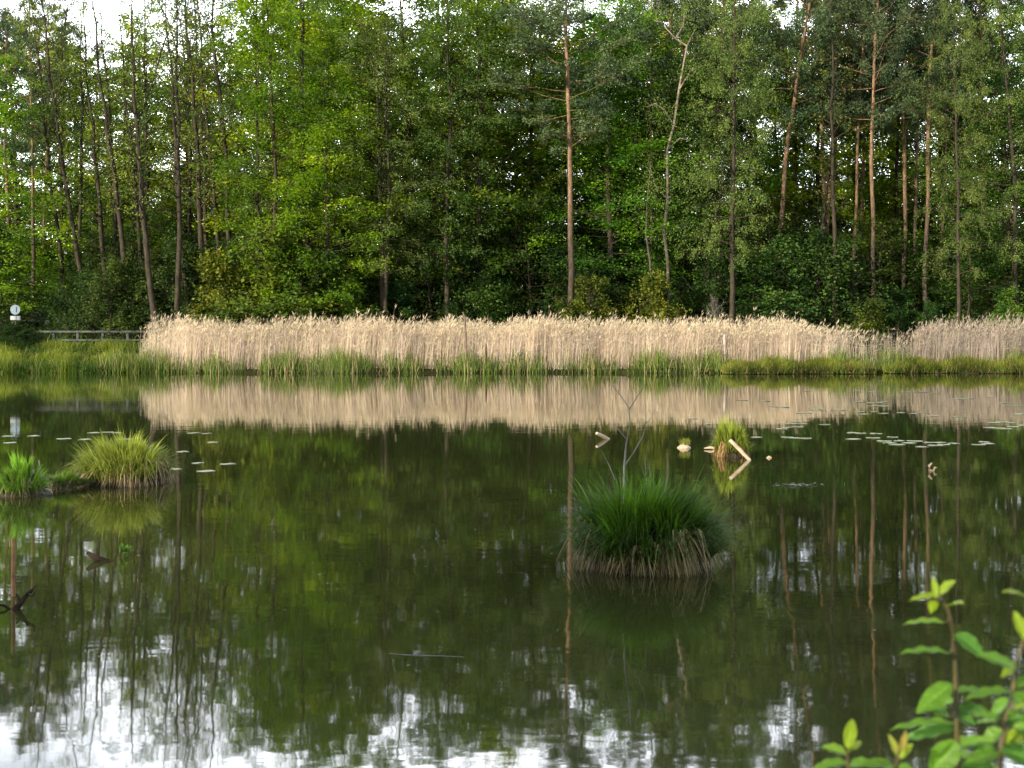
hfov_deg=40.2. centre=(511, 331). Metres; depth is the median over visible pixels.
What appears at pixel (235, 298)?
bush
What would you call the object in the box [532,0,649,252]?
pine tree
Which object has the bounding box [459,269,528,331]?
bush
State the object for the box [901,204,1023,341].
sapling
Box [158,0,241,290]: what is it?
alder tree
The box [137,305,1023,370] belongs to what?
reed bed
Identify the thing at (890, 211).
maple tree
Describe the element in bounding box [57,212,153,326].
sapling
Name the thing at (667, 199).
crooked birch
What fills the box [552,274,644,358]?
bush
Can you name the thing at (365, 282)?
bush
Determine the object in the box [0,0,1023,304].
sky
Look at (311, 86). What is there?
maple tree
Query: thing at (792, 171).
broadleaf tree
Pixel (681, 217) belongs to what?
sapling
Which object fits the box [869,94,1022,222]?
hornbeam tree
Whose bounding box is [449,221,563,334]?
bush
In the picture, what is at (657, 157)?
maple tree
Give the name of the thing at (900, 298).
bush
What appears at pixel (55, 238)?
sapling
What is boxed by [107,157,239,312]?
sapling
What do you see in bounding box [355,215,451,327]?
sapling
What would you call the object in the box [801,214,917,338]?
sapling
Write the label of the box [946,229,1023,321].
bush
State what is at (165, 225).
sapling
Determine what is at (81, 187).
alder tree
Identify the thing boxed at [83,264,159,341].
bush
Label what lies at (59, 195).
broadleaf tree
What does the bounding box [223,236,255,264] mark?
bush
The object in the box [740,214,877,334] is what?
bush
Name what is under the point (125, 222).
sapling
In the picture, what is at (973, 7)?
pine tree
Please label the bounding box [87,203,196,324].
sapling
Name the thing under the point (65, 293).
bush
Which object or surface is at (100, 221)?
alder tree
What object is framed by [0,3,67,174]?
pine tree
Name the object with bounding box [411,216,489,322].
sapling
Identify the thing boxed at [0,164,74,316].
sapling
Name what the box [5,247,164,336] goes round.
bush
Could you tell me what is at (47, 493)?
weathered stump
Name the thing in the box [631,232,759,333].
bush
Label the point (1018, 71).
hornbeam tree
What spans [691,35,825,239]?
hornbeam tree
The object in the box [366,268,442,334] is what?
bush
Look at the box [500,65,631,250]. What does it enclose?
hornbeam tree
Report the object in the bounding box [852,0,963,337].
pine tree
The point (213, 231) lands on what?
sapling
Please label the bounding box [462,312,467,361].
dark stake
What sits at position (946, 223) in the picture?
sapling
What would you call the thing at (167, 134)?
hornbeam tree
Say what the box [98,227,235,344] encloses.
bush
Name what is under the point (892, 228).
sapling
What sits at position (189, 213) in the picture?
alder tree
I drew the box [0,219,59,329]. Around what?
bush
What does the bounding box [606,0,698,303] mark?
pine tree
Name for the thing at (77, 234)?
sapling
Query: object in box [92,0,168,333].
alder tree
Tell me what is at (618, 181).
hornbeam tree
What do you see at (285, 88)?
broadleaf tree
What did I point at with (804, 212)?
sapling
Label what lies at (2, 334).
bush
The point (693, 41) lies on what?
pine tree
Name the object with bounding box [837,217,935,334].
sapling
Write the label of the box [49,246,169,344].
bush
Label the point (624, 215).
alder tree
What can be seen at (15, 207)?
broadleaf tree
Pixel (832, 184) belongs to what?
alder tree
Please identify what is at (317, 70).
birch tree
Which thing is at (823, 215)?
alder tree
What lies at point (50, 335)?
ground cover
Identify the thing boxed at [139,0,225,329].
alder tree
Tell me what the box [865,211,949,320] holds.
sapling
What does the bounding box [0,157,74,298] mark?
sapling
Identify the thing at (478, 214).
hornbeam tree
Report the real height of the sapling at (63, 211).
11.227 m
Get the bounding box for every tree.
[0,0,88,332]
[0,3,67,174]
[0,16,63,325]
[0,24,133,305]
[0,42,86,314]
[0,46,92,324]
[0,54,68,217]
[2,47,161,253]
[4,0,75,332]
[6,0,94,332]
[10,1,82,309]
[14,54,155,302]
[18,20,103,163]
[28,0,111,333]
[50,0,148,335]
[52,0,126,334]
[52,44,218,276]
[59,10,225,308]
[71,0,150,338]
[83,0,200,342]
[83,50,172,233]
[84,0,156,226]
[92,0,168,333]
[94,71,241,243]
[110,28,259,327]
[111,0,186,247]
[133,0,240,320]
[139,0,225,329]
[142,0,215,335]
[143,0,223,241]
[151,0,270,245]
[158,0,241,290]
[159,0,260,270]
[159,0,356,290]
[166,79,266,231]
[168,0,236,289]
[180,0,408,290]
[189,0,354,324]
[190,0,329,260]
[198,0,263,238]
[203,10,318,218]
[209,2,354,244]
[216,0,385,263]
[217,1,296,278]
[227,40,355,211]
[240,61,419,333]
[250,0,442,304]
[250,0,470,285]
[265,0,411,250]
[272,0,470,322]
[294,0,529,332]
[300,14,474,318]
[343,0,419,327]
[353,0,516,315]
[357,18,461,324]
[368,0,513,335]
[368,0,620,337]
[393,0,558,242]
[407,0,577,242]
[417,60,521,213]
[418,0,586,323]
[432,3,630,324]
[448,11,653,298]
[466,37,565,236]
[484,0,662,325]
[488,0,712,318]
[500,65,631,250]
[511,0,578,283]
[520,11,676,278]
[523,21,680,299]
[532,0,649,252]
[543,30,624,238]
[549,0,745,315]
[571,1,631,273]
[572,12,726,325]
[575,5,692,263]
[590,0,721,261]
[596,30,649,304]
[598,0,723,264]
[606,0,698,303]
[628,0,773,315]
[628,58,795,318]
[652,0,730,245]
[653,40,785,291]
[663,0,781,329]
[664,0,811,340]
[666,0,761,223]
[669,0,827,320]
[675,0,769,305]
[676,0,779,301]
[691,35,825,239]
[724,0,852,219]
[724,0,878,322]
[728,35,923,321]
[728,44,846,299]
[744,0,872,327]
[748,0,852,233]
[763,70,923,231]
[773,17,932,320]
[782,115,922,317]
[798,2,891,323]
[799,0,868,342]
[799,0,894,319]
[799,14,994,331]
[801,0,869,327]
[806,0,942,341]
[814,15,896,322]
[836,1,924,331]
[839,70,995,289]
[843,12,924,325]
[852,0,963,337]
[855,12,1001,319]
[859,43,1006,294]
[861,0,980,333]
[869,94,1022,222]
[871,0,952,332]
[877,0,1008,335]
[887,50,1023,315]
[894,0,1018,344]
[899,91,1023,334]
[911,0,1023,331]
[919,0,1023,344]
[940,1,1023,316]
[953,0,1012,194]
[953,0,1023,283]
[960,0,1023,225]
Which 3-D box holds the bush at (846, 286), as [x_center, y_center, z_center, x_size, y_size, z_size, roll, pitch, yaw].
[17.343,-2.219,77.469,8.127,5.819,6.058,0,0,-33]
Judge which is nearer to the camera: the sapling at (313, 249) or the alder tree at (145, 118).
the sapling at (313, 249)
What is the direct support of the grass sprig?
in the water
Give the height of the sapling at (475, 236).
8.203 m
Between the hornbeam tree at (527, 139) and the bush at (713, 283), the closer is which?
the bush at (713, 283)
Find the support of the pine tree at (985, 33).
on the ground at (425, 370)
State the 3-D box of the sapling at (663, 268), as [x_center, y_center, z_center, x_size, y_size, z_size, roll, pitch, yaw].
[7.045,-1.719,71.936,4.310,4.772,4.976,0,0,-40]
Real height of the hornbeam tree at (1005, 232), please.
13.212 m
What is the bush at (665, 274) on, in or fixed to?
on the ground at (425, 370)
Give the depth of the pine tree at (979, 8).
78.04 m
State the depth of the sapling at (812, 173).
97.74 m
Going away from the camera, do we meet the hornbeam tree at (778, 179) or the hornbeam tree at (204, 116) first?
the hornbeam tree at (778, 179)
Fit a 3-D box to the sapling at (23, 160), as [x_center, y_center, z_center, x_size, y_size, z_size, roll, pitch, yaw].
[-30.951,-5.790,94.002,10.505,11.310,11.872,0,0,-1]
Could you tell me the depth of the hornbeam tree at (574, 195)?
83.43 m
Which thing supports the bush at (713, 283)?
on the ground at (425, 370)
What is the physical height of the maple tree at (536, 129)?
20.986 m
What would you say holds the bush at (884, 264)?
on the ground at (425, 370)
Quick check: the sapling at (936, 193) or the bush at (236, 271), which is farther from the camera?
the sapling at (936, 193)
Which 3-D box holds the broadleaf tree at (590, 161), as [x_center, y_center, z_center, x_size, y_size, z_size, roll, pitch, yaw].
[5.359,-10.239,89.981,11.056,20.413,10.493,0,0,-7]
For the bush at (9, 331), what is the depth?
65.22 m
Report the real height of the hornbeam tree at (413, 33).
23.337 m
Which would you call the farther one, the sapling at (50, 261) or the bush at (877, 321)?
the sapling at (50, 261)
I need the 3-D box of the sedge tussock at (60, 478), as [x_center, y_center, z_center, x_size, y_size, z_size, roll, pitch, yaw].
[-5.206,1.712,16.221,0.780,0.296,0.736,0,0,0]
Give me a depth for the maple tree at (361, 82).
73.18 m
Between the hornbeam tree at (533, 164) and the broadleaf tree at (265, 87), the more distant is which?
the broadleaf tree at (265, 87)
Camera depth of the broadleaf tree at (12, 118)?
72.25 m
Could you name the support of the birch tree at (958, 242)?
on the ground at (425, 370)
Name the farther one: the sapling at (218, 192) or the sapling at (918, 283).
the sapling at (218, 192)
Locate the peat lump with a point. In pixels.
(684, 444)
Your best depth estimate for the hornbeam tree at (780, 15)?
114.89 m
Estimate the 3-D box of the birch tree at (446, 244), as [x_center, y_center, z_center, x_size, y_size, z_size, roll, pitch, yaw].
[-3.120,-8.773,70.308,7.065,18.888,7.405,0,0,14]
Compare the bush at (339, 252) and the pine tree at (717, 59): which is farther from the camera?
the pine tree at (717, 59)
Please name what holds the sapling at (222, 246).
on the ground at (425, 370)
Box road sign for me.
[10,304,19,324]
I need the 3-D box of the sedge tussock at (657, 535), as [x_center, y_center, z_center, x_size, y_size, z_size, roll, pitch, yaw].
[1.049,1.435,10.898,1.793,0.868,1.834,0,0,0]
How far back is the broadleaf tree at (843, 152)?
112.77 m
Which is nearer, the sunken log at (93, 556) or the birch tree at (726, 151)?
the sunken log at (93, 556)
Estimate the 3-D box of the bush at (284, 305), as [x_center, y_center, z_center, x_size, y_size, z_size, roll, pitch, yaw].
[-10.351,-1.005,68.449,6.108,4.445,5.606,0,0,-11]
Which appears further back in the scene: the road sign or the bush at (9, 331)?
the road sign
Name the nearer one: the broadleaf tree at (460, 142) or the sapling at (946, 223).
the sapling at (946, 223)
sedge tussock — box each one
[0,449,54,497]
[42,469,97,489]
[60,424,187,487]
[545,461,748,578]
[708,415,752,456]
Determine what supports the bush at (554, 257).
on the ground at (425, 370)
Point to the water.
(300, 565)
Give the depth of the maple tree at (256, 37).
67.31 m
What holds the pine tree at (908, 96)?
on the ground at (425, 370)
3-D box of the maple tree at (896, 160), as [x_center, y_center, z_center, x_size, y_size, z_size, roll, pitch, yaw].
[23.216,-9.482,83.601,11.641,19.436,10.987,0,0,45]
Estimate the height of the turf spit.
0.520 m
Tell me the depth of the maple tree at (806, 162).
81.36 m
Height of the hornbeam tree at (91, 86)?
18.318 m
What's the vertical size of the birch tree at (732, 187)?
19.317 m
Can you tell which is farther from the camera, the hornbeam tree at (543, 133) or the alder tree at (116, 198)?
the hornbeam tree at (543, 133)
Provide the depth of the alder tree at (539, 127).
79.76 m
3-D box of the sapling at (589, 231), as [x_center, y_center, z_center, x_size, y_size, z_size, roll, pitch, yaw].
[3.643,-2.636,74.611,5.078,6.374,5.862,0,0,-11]
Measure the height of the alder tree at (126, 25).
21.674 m
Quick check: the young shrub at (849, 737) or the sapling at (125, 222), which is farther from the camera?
the sapling at (125, 222)
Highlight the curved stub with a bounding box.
[928,462,936,470]
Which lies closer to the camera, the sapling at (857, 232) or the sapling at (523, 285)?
the sapling at (523, 285)
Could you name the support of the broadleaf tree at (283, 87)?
on the ground at (425, 370)
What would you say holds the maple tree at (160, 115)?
on the ground at (425, 370)
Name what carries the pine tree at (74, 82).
on the ground at (425, 370)
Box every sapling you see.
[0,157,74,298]
[0,157,107,312]
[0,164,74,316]
[0,186,40,253]
[0,228,43,328]
[0,247,61,339]
[21,248,73,318]
[25,190,104,314]
[29,170,104,305]
[45,212,106,307]
[50,226,143,332]
[56,175,172,323]
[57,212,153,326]
[67,209,168,260]
[87,152,211,247]
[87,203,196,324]
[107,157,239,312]
[134,205,215,319]
[157,150,278,248]
[161,236,251,325]
[171,190,279,281]
[175,221,244,315]
[193,225,282,288]
[293,243,369,315]
[304,219,374,307]
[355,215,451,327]
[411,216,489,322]
[426,197,517,326]
[473,205,575,324]
[500,250,561,329]
[536,224,620,328]
[594,229,684,322]
[602,383,653,503]
[622,252,695,329]
[639,193,742,328]
[672,208,764,326]
[709,185,789,276]
[718,190,823,318]
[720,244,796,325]
[750,177,814,293]
[753,214,839,315]
[763,146,888,241]
[789,190,889,258]
[790,213,870,322]
[801,163,913,244]
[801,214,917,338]
[830,193,944,289]
[837,213,908,320]
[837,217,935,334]
[843,192,936,313]
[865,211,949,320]
[897,240,970,330]
[900,154,1012,294]
[900,196,1003,317]
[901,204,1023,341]
[927,229,1005,329]
[974,213,1023,309]
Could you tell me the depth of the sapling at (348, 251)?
74.96 m
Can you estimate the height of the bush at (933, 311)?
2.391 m
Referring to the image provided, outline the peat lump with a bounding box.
[677,438,690,448]
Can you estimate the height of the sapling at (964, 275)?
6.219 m
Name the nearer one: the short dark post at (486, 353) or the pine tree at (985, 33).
the short dark post at (486, 353)
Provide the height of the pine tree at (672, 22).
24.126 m
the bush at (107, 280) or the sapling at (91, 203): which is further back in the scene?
the sapling at (91, 203)
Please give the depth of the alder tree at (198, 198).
71.95 m
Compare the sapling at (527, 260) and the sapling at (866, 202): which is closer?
the sapling at (527, 260)
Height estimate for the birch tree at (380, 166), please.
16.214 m
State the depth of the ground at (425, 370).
61.49 m
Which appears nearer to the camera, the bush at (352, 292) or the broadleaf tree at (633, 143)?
the bush at (352, 292)
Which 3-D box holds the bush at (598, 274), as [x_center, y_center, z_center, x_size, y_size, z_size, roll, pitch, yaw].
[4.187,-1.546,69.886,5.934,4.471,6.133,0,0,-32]
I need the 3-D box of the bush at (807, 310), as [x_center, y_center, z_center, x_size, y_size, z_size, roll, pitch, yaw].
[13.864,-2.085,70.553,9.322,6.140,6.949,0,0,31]
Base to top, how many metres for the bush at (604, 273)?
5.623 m
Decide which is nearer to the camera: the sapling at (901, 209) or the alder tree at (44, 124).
the alder tree at (44, 124)
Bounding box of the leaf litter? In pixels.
[772,482,821,485]
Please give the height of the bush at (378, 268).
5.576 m
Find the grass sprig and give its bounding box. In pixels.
[118,543,133,555]
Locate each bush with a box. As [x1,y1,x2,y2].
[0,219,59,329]
[0,321,21,345]
[0,323,31,347]
[5,238,67,322]
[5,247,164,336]
[10,327,53,348]
[21,310,63,330]
[31,224,174,329]
[34,263,132,342]
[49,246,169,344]
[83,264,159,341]
[92,240,198,342]
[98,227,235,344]
[98,245,181,332]
[152,221,245,326]
[166,244,297,346]
[177,223,351,357]
[185,268,268,330]
[191,244,358,361]
[194,249,264,330]
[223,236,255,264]
[243,269,356,336]
[296,213,393,313]
[309,273,388,340]
[325,276,390,334]
[339,250,433,328]
[363,246,470,329]
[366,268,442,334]
[378,217,479,338]
[403,233,517,337]
[430,228,557,322]
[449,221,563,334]
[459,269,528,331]
[503,234,641,334]
[527,258,644,334]
[536,248,636,321]
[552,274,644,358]
[611,268,692,338]
[614,250,645,320]
[617,241,700,324]
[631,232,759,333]
[655,298,696,329]
[665,240,765,336]
[675,215,786,327]
[702,291,725,324]
[735,229,890,344]
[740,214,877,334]
[744,223,899,344]
[768,249,896,338]
[814,296,909,353]
[844,248,951,335]
[858,235,987,336]
[866,284,918,343]
[903,297,955,343]
[910,240,1021,331]
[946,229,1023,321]
[947,279,1022,339]
[974,286,1023,343]
[985,248,1023,323]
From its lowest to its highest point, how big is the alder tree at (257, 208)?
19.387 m
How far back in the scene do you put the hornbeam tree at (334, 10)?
83.08 m
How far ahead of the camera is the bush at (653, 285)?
67.85 m
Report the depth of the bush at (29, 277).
87.64 m
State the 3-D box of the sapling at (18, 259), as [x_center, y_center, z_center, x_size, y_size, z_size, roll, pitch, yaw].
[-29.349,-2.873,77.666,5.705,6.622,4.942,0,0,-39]
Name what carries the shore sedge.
on the water
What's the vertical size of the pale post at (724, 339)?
0.865 m
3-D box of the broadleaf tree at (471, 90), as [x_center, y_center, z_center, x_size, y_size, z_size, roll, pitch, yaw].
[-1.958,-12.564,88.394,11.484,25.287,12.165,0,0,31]
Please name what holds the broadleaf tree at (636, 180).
on the ground at (425, 370)
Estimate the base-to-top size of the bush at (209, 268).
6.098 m
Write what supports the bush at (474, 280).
on the ground at (425, 370)
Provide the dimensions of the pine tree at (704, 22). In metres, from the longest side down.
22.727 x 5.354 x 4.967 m
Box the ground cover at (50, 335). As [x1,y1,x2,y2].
[0,321,1016,358]
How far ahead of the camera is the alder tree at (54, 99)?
72.77 m
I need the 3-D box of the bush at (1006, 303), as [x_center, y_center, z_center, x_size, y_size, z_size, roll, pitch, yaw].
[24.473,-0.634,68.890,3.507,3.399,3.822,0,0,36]
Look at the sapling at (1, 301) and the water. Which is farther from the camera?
the sapling at (1, 301)
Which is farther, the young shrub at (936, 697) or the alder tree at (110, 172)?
the alder tree at (110, 172)
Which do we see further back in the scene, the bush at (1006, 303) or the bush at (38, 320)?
the bush at (38, 320)
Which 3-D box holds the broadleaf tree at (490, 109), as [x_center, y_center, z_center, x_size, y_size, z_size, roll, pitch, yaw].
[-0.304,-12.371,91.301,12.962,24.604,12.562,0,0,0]
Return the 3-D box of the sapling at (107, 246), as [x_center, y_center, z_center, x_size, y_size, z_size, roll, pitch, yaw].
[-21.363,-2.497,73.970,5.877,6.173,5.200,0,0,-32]
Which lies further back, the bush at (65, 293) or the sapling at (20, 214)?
the sapling at (20, 214)
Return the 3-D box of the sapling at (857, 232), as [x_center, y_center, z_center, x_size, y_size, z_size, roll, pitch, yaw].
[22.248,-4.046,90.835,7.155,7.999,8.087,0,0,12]
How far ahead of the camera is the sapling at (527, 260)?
71.12 m
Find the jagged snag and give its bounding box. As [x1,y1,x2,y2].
[0,585,36,609]
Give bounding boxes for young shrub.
[814,719,868,767]
[859,730,912,767]
[890,576,994,767]
[965,588,1023,767]
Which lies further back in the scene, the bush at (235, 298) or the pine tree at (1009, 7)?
the pine tree at (1009, 7)
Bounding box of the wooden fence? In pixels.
[24,330,157,344]
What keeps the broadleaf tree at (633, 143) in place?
on the ground at (425, 370)
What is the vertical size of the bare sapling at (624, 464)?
0.970 m
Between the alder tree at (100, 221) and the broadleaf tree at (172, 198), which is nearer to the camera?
the alder tree at (100, 221)
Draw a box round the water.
[0,373,1023,767]
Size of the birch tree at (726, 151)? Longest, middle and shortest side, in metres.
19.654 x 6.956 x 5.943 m
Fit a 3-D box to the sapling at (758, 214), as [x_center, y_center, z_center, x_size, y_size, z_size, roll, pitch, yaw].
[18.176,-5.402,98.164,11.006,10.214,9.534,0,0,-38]
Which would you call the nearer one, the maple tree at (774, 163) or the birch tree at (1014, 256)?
the birch tree at (1014, 256)
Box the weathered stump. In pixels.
[30,460,52,494]
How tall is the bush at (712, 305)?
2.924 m
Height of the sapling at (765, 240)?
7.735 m
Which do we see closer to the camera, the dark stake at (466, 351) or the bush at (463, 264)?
the dark stake at (466, 351)
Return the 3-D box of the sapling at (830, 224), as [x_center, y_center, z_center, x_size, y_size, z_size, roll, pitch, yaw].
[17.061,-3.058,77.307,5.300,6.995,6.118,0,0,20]
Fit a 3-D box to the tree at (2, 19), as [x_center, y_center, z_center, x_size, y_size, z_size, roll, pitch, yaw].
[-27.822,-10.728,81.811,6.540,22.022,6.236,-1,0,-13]
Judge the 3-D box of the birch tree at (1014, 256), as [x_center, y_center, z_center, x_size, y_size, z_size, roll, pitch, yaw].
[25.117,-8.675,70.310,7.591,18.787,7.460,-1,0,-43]
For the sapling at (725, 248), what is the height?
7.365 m
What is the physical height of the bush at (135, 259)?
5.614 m
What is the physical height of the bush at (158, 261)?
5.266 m
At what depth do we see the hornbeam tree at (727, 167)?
104.33 m
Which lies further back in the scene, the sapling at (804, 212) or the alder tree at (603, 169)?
the sapling at (804, 212)
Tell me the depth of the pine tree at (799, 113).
72.34 m
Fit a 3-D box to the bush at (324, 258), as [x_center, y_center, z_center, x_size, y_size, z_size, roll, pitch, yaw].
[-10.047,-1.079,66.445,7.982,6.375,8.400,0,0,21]
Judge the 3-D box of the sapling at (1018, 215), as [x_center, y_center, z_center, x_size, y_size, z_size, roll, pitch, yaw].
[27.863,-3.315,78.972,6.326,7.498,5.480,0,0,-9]
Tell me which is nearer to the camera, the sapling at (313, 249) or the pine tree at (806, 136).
the sapling at (313, 249)
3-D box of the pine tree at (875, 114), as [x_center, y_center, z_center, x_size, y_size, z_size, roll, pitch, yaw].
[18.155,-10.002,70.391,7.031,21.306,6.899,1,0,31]
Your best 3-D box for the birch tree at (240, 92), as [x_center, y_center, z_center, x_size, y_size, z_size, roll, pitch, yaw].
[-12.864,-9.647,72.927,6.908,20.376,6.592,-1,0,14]
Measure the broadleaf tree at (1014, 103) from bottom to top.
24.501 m
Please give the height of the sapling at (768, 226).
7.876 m
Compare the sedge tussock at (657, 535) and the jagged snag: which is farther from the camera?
the sedge tussock at (657, 535)
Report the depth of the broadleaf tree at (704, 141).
89.84 m
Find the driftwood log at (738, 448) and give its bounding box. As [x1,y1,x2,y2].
[729,439,750,459]
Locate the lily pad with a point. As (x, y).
(206, 471)
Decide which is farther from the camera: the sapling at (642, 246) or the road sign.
the sapling at (642, 246)
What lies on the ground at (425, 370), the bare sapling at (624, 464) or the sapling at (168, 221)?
the sapling at (168, 221)
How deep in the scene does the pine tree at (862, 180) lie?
81.95 m
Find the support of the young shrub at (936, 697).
on the ground at (425, 370)
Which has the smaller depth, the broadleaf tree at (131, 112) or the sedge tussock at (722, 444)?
the sedge tussock at (722, 444)
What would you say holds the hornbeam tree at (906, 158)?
on the ground at (425, 370)
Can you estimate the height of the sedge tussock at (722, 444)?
0.740 m
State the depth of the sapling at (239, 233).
74.66 m
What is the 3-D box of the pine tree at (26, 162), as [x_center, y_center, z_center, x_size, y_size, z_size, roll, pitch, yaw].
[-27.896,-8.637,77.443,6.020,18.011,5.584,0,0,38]
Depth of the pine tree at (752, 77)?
81.49 m
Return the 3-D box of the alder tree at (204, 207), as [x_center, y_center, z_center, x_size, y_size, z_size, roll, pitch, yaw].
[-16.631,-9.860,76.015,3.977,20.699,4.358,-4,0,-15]
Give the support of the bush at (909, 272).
on the ground at (425, 370)
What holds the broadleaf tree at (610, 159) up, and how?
on the ground at (425, 370)
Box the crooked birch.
[600,0,729,320]
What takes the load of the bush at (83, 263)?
on the ground at (425, 370)
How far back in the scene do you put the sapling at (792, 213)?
98.39 m
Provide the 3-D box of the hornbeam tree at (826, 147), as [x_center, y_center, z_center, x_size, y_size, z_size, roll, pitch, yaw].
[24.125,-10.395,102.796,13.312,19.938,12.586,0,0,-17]
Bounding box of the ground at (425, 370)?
[3,319,999,372]
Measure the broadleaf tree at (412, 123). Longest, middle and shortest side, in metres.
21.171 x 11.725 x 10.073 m
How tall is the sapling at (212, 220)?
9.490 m
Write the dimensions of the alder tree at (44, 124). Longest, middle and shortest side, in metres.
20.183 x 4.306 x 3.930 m
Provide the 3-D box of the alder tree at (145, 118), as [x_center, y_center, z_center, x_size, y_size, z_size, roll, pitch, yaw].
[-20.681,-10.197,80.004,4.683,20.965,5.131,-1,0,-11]
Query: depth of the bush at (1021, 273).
70.89 m
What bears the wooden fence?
on the ground at (425, 370)
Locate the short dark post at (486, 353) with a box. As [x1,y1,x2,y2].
[485,344,487,367]
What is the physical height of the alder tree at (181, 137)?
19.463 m
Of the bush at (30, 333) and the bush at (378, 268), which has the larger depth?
the bush at (378, 268)
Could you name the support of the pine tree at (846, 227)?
on the ground at (425, 370)
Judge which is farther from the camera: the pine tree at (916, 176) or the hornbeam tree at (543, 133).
the hornbeam tree at (543, 133)
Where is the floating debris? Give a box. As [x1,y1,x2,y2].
[12,389,993,687]
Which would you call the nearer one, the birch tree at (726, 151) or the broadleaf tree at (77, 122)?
the birch tree at (726, 151)
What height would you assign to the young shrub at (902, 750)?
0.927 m
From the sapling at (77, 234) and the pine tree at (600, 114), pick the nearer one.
the pine tree at (600, 114)
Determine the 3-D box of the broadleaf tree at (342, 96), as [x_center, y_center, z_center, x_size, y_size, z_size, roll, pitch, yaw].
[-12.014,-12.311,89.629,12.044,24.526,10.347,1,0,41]
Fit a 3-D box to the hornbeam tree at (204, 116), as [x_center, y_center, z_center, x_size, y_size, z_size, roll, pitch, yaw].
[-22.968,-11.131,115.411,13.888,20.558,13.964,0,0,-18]
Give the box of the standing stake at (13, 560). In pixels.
[11,538,15,595]
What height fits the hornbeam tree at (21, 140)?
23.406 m
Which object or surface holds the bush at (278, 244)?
on the ground at (425, 370)
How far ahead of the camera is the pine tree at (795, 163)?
83.87 m
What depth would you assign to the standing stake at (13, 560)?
9.54 m
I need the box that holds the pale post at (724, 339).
[723,334,725,353]
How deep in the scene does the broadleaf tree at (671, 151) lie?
90.45 m
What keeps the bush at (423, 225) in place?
on the ground at (425, 370)
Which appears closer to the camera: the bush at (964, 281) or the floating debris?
the floating debris
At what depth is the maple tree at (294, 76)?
72.62 m
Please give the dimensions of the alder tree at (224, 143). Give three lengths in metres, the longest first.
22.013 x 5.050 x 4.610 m
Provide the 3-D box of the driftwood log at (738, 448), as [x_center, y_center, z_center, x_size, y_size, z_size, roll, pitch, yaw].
[3.208,1.666,19.726,0.318,0.318,0.078,0,0,22]
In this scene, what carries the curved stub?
in the water
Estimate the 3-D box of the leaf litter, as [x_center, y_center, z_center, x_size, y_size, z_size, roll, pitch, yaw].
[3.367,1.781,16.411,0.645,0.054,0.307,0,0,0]
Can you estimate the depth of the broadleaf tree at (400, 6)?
71.95 m
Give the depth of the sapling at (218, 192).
94.35 m
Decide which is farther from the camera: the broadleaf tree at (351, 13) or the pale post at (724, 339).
the broadleaf tree at (351, 13)
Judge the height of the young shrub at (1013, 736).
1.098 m
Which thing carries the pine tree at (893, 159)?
on the ground at (425, 370)
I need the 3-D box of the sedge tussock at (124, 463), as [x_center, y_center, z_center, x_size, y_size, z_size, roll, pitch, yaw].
[-4.613,1.468,16.731,1.530,0.785,1.607,0,0,0]
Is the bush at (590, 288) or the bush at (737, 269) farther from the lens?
the bush at (737, 269)
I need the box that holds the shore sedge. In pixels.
[95,342,1023,373]
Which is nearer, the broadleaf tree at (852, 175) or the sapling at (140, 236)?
the sapling at (140, 236)
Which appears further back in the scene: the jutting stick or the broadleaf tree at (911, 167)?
the broadleaf tree at (911, 167)
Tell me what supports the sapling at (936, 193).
on the ground at (425, 370)
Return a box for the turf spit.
[723,367,1023,373]
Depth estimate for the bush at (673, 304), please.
70.66 m
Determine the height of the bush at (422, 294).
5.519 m
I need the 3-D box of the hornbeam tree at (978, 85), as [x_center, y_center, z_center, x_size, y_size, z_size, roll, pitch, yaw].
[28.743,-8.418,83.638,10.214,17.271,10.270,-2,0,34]
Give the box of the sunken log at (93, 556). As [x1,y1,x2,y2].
[86,551,113,560]
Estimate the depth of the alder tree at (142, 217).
66.20 m
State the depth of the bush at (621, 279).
80.03 m
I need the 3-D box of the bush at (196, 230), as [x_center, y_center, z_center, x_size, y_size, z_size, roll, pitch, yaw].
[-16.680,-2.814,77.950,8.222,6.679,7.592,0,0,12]
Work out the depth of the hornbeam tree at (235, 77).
83.24 m
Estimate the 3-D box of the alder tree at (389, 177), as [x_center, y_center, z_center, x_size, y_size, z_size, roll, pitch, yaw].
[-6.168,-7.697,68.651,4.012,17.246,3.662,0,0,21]
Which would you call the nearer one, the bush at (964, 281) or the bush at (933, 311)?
the bush at (933, 311)
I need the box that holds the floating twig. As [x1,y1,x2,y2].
[388,653,461,656]
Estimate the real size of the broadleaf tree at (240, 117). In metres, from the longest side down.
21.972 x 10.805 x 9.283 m
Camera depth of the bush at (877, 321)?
68.39 m
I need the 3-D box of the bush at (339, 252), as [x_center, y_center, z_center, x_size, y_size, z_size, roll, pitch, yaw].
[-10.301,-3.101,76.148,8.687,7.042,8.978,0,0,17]
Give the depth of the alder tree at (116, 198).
71.10 m
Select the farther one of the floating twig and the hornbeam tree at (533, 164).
the hornbeam tree at (533, 164)
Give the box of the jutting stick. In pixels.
[596,432,609,438]
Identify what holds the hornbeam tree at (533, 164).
on the ground at (425, 370)
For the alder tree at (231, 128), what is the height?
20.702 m
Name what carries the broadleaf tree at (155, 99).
on the ground at (425, 370)
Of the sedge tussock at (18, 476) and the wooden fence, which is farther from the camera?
the wooden fence
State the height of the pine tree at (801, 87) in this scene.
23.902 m
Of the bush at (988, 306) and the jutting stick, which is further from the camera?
the bush at (988, 306)
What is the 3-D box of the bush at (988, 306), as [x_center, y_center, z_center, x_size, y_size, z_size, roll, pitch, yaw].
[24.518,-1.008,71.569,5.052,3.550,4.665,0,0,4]

